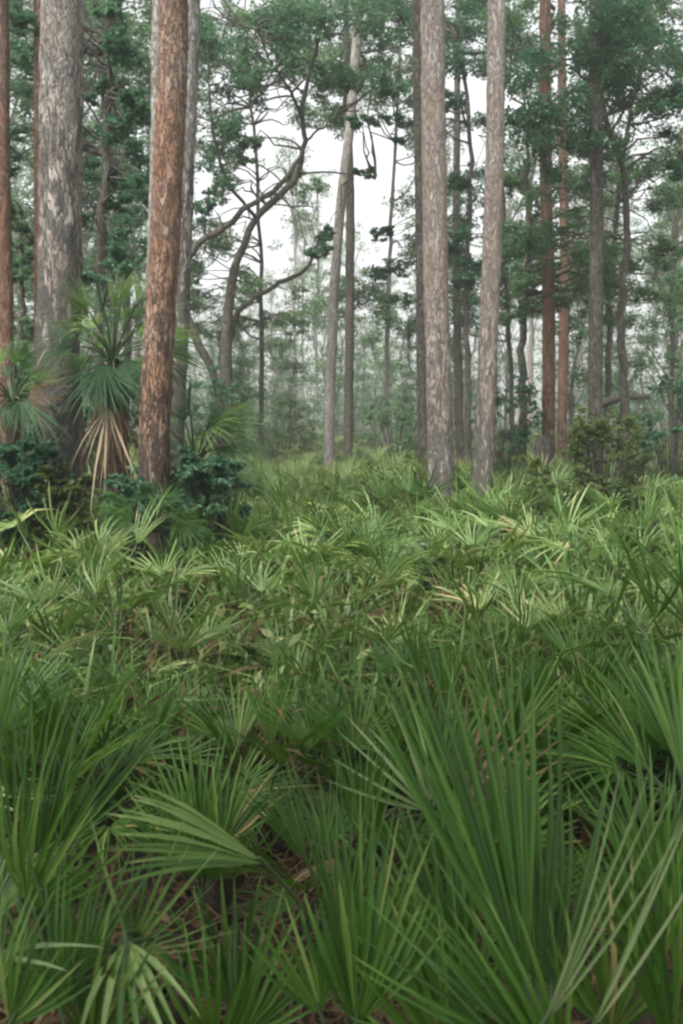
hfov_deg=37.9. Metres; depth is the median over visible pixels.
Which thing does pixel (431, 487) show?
saw palmetto
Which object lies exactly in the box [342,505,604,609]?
saw palmetto
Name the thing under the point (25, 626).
saw palmetto
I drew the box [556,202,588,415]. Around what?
background tree
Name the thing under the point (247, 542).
saw palmetto
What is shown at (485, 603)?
saw palmetto
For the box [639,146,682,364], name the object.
background tree
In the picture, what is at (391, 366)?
background tree
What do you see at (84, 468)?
fan palm
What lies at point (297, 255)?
background tree
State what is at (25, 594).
saw palmetto
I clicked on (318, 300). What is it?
background tree
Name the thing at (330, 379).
pine tree
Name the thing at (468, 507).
saw palmetto
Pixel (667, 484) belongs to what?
saw palmetto
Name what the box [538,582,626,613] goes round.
saw palmetto
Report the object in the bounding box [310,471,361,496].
saw palmetto
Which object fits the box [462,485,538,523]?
saw palmetto
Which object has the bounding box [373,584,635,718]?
saw palmetto
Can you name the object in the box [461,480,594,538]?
saw palmetto
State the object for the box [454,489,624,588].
saw palmetto
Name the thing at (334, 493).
saw palmetto
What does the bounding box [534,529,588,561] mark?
saw palmetto
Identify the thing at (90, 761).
saw palmetto
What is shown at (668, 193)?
broadleaf tree
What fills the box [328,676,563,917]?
saw palmetto
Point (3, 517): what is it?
saw palmetto
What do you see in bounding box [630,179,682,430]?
background tree
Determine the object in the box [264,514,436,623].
saw palmetto
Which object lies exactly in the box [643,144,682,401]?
background tree
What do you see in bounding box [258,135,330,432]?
background tree
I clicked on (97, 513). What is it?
saw palmetto
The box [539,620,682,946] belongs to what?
saw palmetto
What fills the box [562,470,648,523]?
saw palmetto
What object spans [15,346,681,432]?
woods
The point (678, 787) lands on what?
saw palmetto
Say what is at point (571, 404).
background tree
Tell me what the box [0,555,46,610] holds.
saw palmetto
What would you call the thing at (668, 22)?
background tree
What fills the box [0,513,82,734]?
saw palmetto
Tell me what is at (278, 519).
saw palmetto
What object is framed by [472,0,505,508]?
pine tree
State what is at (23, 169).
background tree
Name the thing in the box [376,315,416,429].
background tree
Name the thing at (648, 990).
saw palmetto
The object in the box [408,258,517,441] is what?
background tree
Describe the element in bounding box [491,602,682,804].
saw palmetto
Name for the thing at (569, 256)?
background tree
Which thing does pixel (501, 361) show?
background tree
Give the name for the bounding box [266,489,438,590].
saw palmetto
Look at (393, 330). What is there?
background tree
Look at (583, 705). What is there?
saw palmetto
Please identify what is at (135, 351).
background tree
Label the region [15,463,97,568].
shrub
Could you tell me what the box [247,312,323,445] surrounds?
background tree
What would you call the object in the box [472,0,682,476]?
broadleaf tree
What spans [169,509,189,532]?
saw palmetto
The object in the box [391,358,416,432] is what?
background tree
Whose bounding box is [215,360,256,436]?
background tree
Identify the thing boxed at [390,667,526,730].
saw palmetto
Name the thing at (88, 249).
background tree
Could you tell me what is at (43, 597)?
saw palmetto
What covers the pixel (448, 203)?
background tree
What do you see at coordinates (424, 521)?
saw palmetto
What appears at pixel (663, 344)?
background tree
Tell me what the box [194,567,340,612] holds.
saw palmetto
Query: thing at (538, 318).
background tree
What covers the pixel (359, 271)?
background tree
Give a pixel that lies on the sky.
(369, 194)
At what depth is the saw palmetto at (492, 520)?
10.97 m
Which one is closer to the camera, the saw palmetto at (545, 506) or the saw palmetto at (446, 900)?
the saw palmetto at (446, 900)
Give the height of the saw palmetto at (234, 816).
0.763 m
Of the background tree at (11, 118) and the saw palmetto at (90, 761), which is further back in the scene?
the background tree at (11, 118)
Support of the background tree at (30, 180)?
on the ground at (278, 851)
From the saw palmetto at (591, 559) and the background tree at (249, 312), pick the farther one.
the background tree at (249, 312)
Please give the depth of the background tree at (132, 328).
86.18 m
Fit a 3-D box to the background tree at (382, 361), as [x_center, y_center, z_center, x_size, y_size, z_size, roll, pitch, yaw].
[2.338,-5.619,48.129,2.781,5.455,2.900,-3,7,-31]
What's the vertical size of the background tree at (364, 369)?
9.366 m
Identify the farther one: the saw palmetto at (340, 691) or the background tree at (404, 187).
the background tree at (404, 187)
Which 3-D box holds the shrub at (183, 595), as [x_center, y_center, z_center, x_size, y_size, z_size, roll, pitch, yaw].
[-1.042,0.800,6.290,0.463,0.666,0.398,0,6,0]
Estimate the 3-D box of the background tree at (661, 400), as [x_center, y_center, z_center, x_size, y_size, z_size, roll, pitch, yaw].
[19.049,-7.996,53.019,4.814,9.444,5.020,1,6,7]
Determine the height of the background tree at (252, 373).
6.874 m
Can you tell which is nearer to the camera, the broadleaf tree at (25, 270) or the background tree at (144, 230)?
the broadleaf tree at (25, 270)
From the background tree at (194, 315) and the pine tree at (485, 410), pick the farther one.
the background tree at (194, 315)
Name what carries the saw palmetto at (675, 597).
on the ground at (278, 851)
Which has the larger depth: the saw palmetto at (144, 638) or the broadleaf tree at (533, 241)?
the broadleaf tree at (533, 241)
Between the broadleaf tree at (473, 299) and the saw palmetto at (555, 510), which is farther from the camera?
the broadleaf tree at (473, 299)
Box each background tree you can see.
[9,0,91,139]
[10,0,205,442]
[10,4,105,204]
[10,68,32,252]
[10,99,33,323]
[11,174,33,439]
[14,278,33,428]
[28,219,145,453]
[30,134,149,427]
[81,208,119,325]
[82,0,149,344]
[83,17,150,433]
[83,29,136,431]
[87,99,147,328]
[110,215,145,429]
[117,208,148,370]
[120,0,201,214]
[130,207,147,319]
[185,292,277,458]
[185,344,218,433]
[187,340,250,434]
[188,285,215,430]
[188,315,221,420]
[192,294,287,459]
[199,348,254,436]
[202,346,232,418]
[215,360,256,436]
[232,336,274,444]
[235,274,266,430]
[235,342,265,429]
[238,316,297,439]
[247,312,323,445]
[251,267,291,437]
[257,349,301,439]
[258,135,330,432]
[265,350,320,429]
[269,338,322,452]
[272,264,381,437]
[286,168,345,434]
[286,211,326,422]
[295,312,359,429]
[307,312,368,440]
[325,220,379,422]
[335,344,376,431]
[336,308,403,453]
[336,320,380,428]
[353,359,390,444]
[362,340,409,441]
[368,257,409,409]
[368,345,417,443]
[369,289,474,457]
[370,275,406,433]
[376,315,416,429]
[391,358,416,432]
[394,167,460,309]
[403,183,463,304]
[407,128,479,302]
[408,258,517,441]
[449,256,477,409]
[451,334,475,428]
[452,199,541,432]
[453,220,527,400]
[464,326,517,425]
[474,114,539,427]
[478,47,577,447]
[511,208,557,430]
[511,274,619,437]
[527,204,653,465]
[554,157,589,435]
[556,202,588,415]
[559,171,613,409]
[567,305,639,434]
[570,67,653,261]
[570,305,605,414]
[572,168,611,418]
[585,327,639,420]
[587,186,652,424]
[603,115,682,443]
[605,143,644,288]
[611,365,639,440]
[612,336,667,452]
[613,304,682,444]
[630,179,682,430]
[635,241,682,423]
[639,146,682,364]
[642,0,682,158]
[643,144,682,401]
[644,232,679,426]
[646,0,682,184]
[646,209,682,408]
[647,259,682,435]
[647,347,682,427]
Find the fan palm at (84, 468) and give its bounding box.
[17,320,139,513]
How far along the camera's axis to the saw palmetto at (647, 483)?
14.62 m
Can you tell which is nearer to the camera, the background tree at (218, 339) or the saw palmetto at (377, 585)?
the saw palmetto at (377, 585)
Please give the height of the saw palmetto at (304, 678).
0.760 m
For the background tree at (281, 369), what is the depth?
50.07 m
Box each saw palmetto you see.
[0,488,145,583]
[0,496,48,571]
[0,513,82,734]
[0,528,208,722]
[0,541,72,588]
[0,542,119,646]
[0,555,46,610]
[0,577,168,764]
[0,583,77,640]
[0,625,167,1022]
[0,630,161,933]
[0,644,114,841]
[0,653,237,918]
[0,656,80,773]
[0,790,117,1023]
[0,830,175,1023]
[0,884,104,1023]
[3,484,190,603]
[8,606,198,734]
[13,583,90,650]
[15,554,118,630]
[17,515,149,588]
[20,511,231,638]
[26,558,276,739]
[27,813,236,1023]
[36,510,99,565]
[36,657,230,812]
[38,518,147,572]
[49,666,318,853]
[82,478,176,541]
[82,526,237,601]
[84,500,106,519]
[100,619,164,663]
[103,747,445,1023]
[107,726,293,932]
[115,539,257,625]
[125,655,410,872]
[126,873,338,1023]
[139,531,342,641]
[140,517,288,599]
[141,545,231,572]
[153,480,278,585]
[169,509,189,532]
[179,508,351,553]
[180,518,379,615]
[191,539,308,670]
[192,531,281,595]
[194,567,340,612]
[210,719,521,1005]
[214,670,568,927]
[215,460,267,497]
[220,470,277,503]
[226,671,315,773]
[231,618,369,696]
[234,513,373,568]
[237,466,289,505]
[237,493,355,553]
[239,459,271,504]
[240,500,283,523]
[242,581,339,622]
[249,627,459,754]
[250,464,312,506]
[251,534,448,673]
[253,469,381,593]
[258,480,315,506]
[259,493,286,517]
[259,499,307,533]
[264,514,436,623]
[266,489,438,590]
[266,506,306,535]
[268,592,367,638]
[276,498,435,615]
[280,664,493,857]
[289,509,427,585]
[297,452,360,512]
[303,555,540,710]
[307,498,406,551]
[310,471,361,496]
[315,518,509,625]
[315,749,643,1023]
[316,464,453,533]
[319,481,362,500]
[321,477,365,507]
[321,779,511,1023]
[323,502,426,566]
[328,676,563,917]
[334,517,470,577]
[336,549,444,614]
[340,511,425,575]
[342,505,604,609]
[344,601,610,807]
[346,455,447,519]
[348,621,642,1023]
[355,459,483,520]
[359,651,635,877]
[365,546,613,667]
[366,528,559,643]
[367,611,450,688]
[370,488,465,547]
[371,460,425,509]
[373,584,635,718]
[378,457,412,482]
[381,500,454,540]
[385,501,478,551]
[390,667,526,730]
[397,476,522,540]
[403,632,626,821]
[408,455,495,506]
[413,539,539,657]
[415,503,564,590]
[420,503,538,539]
[422,542,682,683]
[434,469,539,537]
[445,520,527,585]
[449,462,620,586]
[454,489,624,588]
[456,457,577,509]
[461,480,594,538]
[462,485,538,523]
[466,513,624,601]
[466,578,553,621]
[468,470,536,503]
[469,545,681,648]
[486,507,562,548]
[491,507,594,558]
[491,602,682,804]
[491,634,682,872]
[493,470,540,489]
[510,490,682,613]
[510,649,682,902]
[514,510,681,588]
[515,464,586,510]
[517,488,682,796]
[530,483,674,535]
[533,756,682,1023]
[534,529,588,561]
[536,464,682,508]
[538,471,642,562]
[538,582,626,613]
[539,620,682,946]
[543,738,682,1023]
[546,488,672,544]
[548,535,616,571]
[550,615,682,835]
[557,570,675,658]
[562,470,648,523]
[562,474,681,555]
[562,675,668,775]
[592,538,682,633]
[615,603,681,695]
[618,545,682,654]
[620,480,670,524]
[622,471,682,512]
[624,485,682,546]
[628,464,682,504]
[635,595,681,640]
[639,479,682,506]
[647,516,682,583]
[649,501,682,538]
[652,473,682,543]
[656,486,680,517]
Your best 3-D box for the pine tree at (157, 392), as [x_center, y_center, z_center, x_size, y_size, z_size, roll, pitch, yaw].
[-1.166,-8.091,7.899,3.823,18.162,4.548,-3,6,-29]
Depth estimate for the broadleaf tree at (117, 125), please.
12.92 m
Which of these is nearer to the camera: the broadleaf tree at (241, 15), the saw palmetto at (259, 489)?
the saw palmetto at (259, 489)
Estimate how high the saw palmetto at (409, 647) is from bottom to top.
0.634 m
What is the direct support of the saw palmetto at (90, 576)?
on the ground at (278, 851)
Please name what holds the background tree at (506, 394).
on the ground at (278, 851)
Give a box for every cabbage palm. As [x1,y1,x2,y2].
[0,338,70,511]
[27,263,213,535]
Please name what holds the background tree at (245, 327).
on the ground at (278, 851)
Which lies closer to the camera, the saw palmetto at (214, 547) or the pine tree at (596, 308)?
the saw palmetto at (214, 547)
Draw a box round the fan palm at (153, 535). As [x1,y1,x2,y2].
[86,477,218,600]
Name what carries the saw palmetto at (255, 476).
on the ground at (278, 851)
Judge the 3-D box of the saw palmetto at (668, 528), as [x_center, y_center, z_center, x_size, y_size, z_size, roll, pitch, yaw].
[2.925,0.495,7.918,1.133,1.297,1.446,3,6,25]
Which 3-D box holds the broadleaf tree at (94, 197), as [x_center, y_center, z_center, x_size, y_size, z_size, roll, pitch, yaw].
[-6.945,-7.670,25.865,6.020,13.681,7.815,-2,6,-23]
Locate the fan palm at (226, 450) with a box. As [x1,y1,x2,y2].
[131,377,278,539]
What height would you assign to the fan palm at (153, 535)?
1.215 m
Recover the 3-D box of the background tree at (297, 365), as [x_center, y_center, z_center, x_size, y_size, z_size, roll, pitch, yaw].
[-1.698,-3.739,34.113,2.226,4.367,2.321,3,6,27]
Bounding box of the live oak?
[189,0,412,460]
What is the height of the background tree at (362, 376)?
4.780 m
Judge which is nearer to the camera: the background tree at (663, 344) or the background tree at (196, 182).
the background tree at (196, 182)
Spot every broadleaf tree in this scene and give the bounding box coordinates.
[9,0,150,502]
[9,0,197,339]
[11,195,33,435]
[134,0,350,463]
[296,0,483,453]
[350,0,506,465]
[401,0,556,455]
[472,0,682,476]
[501,0,682,459]
[504,0,682,478]
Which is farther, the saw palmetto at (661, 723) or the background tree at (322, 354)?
the background tree at (322, 354)
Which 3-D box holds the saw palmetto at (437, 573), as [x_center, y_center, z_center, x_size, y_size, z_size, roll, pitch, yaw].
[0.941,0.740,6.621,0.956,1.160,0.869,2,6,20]
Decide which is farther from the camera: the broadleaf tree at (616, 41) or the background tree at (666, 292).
the background tree at (666, 292)
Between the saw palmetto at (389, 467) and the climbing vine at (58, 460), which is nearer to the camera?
the climbing vine at (58, 460)
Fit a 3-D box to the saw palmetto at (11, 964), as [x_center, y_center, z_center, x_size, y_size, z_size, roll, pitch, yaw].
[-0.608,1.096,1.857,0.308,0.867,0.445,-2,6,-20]
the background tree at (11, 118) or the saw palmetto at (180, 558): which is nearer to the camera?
the saw palmetto at (180, 558)
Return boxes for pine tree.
[0,0,13,509]
[33,0,40,432]
[34,0,85,514]
[137,0,188,549]
[146,0,159,277]
[169,0,200,509]
[265,0,412,462]
[323,1,362,468]
[366,0,539,466]
[412,0,427,489]
[420,0,454,539]
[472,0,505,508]
[539,0,555,471]
[551,0,568,465]
[587,0,603,481]
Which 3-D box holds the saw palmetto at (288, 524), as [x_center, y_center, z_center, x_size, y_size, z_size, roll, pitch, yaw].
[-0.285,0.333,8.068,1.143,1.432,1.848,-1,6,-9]
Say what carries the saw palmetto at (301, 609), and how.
on the ground at (278, 851)
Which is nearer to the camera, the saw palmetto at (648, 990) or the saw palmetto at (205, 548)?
the saw palmetto at (648, 990)
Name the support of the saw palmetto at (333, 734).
on the ground at (278, 851)
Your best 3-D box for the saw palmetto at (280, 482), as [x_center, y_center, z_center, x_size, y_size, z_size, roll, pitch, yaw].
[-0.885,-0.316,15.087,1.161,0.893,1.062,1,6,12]
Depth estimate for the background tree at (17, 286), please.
42.52 m
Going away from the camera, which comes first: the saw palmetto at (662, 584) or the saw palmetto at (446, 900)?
the saw palmetto at (446, 900)
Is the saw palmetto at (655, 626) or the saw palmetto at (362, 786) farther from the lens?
the saw palmetto at (655, 626)
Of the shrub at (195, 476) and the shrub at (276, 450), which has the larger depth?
the shrub at (276, 450)
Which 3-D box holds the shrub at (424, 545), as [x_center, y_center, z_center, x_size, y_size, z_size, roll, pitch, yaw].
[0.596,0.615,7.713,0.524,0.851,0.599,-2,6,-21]
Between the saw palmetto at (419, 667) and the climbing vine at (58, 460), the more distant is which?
the climbing vine at (58, 460)
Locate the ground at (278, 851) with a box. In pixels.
[0,419,682,1023]
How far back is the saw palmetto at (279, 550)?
6.68 m
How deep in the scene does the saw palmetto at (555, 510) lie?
9.61 m
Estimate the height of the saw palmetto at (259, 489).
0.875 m
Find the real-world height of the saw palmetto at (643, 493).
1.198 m
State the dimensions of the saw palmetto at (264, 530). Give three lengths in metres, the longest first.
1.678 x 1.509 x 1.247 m
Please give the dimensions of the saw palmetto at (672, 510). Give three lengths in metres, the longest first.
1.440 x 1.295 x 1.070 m
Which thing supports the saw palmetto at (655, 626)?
on the ground at (278, 851)
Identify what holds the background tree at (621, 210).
on the ground at (278, 851)
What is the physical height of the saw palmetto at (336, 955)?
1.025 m
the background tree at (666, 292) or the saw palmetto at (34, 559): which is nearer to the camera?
the saw palmetto at (34, 559)
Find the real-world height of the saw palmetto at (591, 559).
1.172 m
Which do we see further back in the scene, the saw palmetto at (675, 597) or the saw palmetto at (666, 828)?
the saw palmetto at (675, 597)
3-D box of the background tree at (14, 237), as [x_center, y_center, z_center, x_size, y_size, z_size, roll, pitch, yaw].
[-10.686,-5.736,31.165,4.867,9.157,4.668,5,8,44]
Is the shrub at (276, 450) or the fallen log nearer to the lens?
the fallen log
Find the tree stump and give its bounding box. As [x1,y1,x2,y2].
[534,435,552,478]
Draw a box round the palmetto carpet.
[0,425,682,921]
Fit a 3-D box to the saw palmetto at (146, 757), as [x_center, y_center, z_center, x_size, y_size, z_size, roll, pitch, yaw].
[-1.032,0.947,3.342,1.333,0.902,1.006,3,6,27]
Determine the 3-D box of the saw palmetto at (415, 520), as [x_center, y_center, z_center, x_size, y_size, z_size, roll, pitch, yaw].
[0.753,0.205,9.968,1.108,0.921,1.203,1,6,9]
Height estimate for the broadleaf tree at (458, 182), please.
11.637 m
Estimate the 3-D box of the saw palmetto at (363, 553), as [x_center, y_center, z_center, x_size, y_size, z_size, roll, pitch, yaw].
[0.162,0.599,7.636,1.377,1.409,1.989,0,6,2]
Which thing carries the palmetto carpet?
on the ground at (278, 851)
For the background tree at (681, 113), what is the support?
on the ground at (278, 851)
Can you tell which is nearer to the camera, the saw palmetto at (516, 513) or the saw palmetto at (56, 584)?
the saw palmetto at (56, 584)
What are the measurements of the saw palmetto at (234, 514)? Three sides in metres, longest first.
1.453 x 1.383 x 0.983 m
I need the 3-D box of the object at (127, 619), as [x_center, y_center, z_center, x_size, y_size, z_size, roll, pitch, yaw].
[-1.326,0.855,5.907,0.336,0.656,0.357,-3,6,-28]
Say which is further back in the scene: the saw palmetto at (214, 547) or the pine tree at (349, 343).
the pine tree at (349, 343)
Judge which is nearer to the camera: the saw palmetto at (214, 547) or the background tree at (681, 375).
the saw palmetto at (214, 547)
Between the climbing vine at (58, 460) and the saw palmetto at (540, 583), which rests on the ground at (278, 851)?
the saw palmetto at (540, 583)
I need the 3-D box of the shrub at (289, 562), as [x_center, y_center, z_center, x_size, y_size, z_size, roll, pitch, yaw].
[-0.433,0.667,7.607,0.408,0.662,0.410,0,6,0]
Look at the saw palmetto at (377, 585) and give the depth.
5.88 m
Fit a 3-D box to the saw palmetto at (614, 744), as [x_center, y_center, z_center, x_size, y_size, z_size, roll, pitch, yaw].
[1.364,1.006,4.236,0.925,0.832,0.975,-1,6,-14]
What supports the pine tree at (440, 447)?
on the ground at (278, 851)
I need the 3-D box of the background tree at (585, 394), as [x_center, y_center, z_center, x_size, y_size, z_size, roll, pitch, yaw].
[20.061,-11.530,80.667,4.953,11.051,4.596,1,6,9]
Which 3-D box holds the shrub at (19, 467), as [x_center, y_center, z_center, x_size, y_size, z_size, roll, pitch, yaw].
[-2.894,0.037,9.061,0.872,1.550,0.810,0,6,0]
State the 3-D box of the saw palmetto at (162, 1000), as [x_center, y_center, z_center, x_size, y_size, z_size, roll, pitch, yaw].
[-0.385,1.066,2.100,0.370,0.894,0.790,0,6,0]
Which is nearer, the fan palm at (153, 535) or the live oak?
the fan palm at (153, 535)
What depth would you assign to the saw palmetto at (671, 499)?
10.30 m
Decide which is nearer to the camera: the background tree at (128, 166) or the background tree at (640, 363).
the background tree at (128, 166)
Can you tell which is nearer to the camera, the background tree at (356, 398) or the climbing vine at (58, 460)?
the climbing vine at (58, 460)
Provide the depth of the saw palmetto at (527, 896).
1.78 m
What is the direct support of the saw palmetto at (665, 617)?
on the ground at (278, 851)
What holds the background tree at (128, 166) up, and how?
on the ground at (278, 851)
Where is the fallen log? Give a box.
[603,394,649,407]
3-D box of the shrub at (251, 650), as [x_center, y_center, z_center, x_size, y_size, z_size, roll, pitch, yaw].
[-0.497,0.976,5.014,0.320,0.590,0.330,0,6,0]
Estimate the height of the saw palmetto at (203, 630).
1.192 m
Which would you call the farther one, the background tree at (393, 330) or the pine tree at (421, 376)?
the background tree at (393, 330)
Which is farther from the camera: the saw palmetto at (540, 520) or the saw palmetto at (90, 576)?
the saw palmetto at (540, 520)
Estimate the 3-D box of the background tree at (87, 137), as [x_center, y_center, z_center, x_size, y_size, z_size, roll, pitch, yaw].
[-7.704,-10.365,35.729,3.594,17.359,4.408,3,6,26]
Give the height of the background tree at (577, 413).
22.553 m
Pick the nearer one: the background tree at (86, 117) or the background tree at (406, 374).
the background tree at (86, 117)
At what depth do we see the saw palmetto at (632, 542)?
7.67 m
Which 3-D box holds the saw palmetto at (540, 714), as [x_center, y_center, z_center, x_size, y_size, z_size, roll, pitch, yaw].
[0.602,1.032,3.841,1.028,1.025,1.203,1,6,11]
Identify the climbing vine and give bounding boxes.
[24,403,77,494]
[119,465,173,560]
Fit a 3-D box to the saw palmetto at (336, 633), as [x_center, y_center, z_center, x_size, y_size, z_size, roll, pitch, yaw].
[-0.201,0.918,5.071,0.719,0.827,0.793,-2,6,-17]
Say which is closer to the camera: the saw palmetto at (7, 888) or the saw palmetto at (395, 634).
the saw palmetto at (7, 888)
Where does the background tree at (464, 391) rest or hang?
on the ground at (278, 851)
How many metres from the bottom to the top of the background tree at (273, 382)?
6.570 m
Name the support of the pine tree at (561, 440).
on the ground at (278, 851)
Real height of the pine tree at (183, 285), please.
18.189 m
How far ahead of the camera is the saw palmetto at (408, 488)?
10.94 m
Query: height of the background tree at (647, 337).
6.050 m
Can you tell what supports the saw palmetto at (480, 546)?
on the ground at (278, 851)
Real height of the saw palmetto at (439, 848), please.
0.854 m
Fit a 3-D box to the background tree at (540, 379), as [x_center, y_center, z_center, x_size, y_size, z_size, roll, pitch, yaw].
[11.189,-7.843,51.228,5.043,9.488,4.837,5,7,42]
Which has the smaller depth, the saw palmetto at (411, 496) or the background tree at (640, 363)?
the saw palmetto at (411, 496)
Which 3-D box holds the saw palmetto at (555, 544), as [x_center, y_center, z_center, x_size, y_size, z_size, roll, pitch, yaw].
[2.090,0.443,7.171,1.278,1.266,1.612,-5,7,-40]
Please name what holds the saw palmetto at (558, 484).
on the ground at (278, 851)
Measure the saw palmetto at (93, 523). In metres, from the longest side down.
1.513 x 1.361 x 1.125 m
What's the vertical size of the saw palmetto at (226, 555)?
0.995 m
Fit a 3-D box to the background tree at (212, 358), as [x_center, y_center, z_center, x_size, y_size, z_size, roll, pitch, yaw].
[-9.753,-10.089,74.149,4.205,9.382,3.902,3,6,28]
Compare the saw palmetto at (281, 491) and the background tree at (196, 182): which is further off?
the background tree at (196, 182)
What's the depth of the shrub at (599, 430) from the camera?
11.81 m
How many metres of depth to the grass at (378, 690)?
5.27 m
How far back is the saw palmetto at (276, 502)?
12.89 m
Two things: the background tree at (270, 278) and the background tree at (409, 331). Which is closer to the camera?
the background tree at (409, 331)
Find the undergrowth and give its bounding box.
[0,450,682,762]
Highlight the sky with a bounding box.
[10,0,682,418]
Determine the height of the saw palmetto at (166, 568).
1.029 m
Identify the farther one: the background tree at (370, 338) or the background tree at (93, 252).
the background tree at (370, 338)
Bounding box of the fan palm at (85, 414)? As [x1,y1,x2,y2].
[80,363,139,526]
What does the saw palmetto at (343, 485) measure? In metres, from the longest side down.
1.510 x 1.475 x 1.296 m
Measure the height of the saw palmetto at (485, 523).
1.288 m
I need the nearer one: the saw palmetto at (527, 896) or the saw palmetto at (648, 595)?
the saw palmetto at (527, 896)
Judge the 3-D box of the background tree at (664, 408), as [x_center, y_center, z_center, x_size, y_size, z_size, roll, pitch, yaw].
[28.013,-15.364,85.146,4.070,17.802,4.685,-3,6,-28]
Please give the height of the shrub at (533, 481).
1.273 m
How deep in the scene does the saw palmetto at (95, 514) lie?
9.66 m
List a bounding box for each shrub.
[0,431,66,558]
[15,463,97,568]
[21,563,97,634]
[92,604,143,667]
[97,473,167,582]
[146,582,207,671]
[168,445,254,563]
[189,365,255,471]
[217,644,272,712]
[236,399,326,468]
[260,556,305,603]
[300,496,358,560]
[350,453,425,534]
[358,397,417,465]
[382,537,448,613]
[467,367,546,484]
[484,511,534,569]
[502,454,567,533]
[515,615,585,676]
[554,404,662,521]
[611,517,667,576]
[630,413,668,480]
[632,318,682,493]
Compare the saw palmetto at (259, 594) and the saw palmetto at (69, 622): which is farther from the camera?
the saw palmetto at (259, 594)
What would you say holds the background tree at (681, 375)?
on the ground at (278, 851)
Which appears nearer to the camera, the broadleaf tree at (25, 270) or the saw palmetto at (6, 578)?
the saw palmetto at (6, 578)
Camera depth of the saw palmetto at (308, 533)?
8.94 m
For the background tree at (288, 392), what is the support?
on the ground at (278, 851)
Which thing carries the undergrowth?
on the ground at (278, 851)
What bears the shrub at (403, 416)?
on the ground at (278, 851)
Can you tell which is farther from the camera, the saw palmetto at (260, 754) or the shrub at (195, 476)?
the shrub at (195, 476)
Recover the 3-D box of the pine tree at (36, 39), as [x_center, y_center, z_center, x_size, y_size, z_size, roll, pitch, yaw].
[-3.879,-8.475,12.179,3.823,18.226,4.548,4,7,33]
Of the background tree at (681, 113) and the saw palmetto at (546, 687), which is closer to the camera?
the saw palmetto at (546, 687)
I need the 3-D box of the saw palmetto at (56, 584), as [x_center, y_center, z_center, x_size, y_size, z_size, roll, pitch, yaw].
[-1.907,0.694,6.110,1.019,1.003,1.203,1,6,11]
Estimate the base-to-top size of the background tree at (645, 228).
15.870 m
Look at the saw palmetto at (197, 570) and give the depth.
6.36 m
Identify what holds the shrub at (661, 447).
on the ground at (278, 851)
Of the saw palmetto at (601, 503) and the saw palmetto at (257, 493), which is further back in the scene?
the saw palmetto at (257, 493)
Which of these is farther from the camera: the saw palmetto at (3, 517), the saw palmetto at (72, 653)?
the saw palmetto at (3, 517)
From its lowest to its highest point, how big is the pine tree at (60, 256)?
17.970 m
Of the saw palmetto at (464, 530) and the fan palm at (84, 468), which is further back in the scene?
the fan palm at (84, 468)
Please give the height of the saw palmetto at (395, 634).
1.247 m
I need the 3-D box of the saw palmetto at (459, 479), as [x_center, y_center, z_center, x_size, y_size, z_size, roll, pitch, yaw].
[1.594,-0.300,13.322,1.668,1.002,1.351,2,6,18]
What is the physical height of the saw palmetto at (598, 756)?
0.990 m
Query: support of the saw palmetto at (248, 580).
on the ground at (278, 851)
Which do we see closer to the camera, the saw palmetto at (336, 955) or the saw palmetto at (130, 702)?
the saw palmetto at (336, 955)
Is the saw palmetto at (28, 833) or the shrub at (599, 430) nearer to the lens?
the saw palmetto at (28, 833)
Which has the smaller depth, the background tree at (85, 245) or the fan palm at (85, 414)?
the fan palm at (85, 414)
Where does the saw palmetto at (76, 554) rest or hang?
on the ground at (278, 851)
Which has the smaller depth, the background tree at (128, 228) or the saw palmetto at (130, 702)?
the saw palmetto at (130, 702)
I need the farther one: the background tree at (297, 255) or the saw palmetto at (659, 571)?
the background tree at (297, 255)
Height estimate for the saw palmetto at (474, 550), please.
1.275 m
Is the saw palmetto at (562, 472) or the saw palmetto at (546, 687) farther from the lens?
the saw palmetto at (562, 472)
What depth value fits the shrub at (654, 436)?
14.86 m
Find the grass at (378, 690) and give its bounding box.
[0,454,682,827]
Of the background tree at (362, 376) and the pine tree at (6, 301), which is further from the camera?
the background tree at (362, 376)
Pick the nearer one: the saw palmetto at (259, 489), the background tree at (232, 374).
the saw palmetto at (259, 489)
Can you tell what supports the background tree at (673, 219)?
on the ground at (278, 851)
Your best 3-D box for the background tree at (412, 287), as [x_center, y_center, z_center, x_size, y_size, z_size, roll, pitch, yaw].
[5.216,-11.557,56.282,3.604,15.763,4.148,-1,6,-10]
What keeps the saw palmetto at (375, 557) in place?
on the ground at (278, 851)
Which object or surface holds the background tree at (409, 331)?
on the ground at (278, 851)
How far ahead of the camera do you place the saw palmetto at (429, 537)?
8.58 m
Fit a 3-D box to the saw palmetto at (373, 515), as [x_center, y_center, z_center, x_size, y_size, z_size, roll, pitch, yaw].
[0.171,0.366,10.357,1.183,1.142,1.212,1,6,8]
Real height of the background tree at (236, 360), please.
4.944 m
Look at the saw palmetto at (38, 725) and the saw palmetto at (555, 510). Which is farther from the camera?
the saw palmetto at (555, 510)
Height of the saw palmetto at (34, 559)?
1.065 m

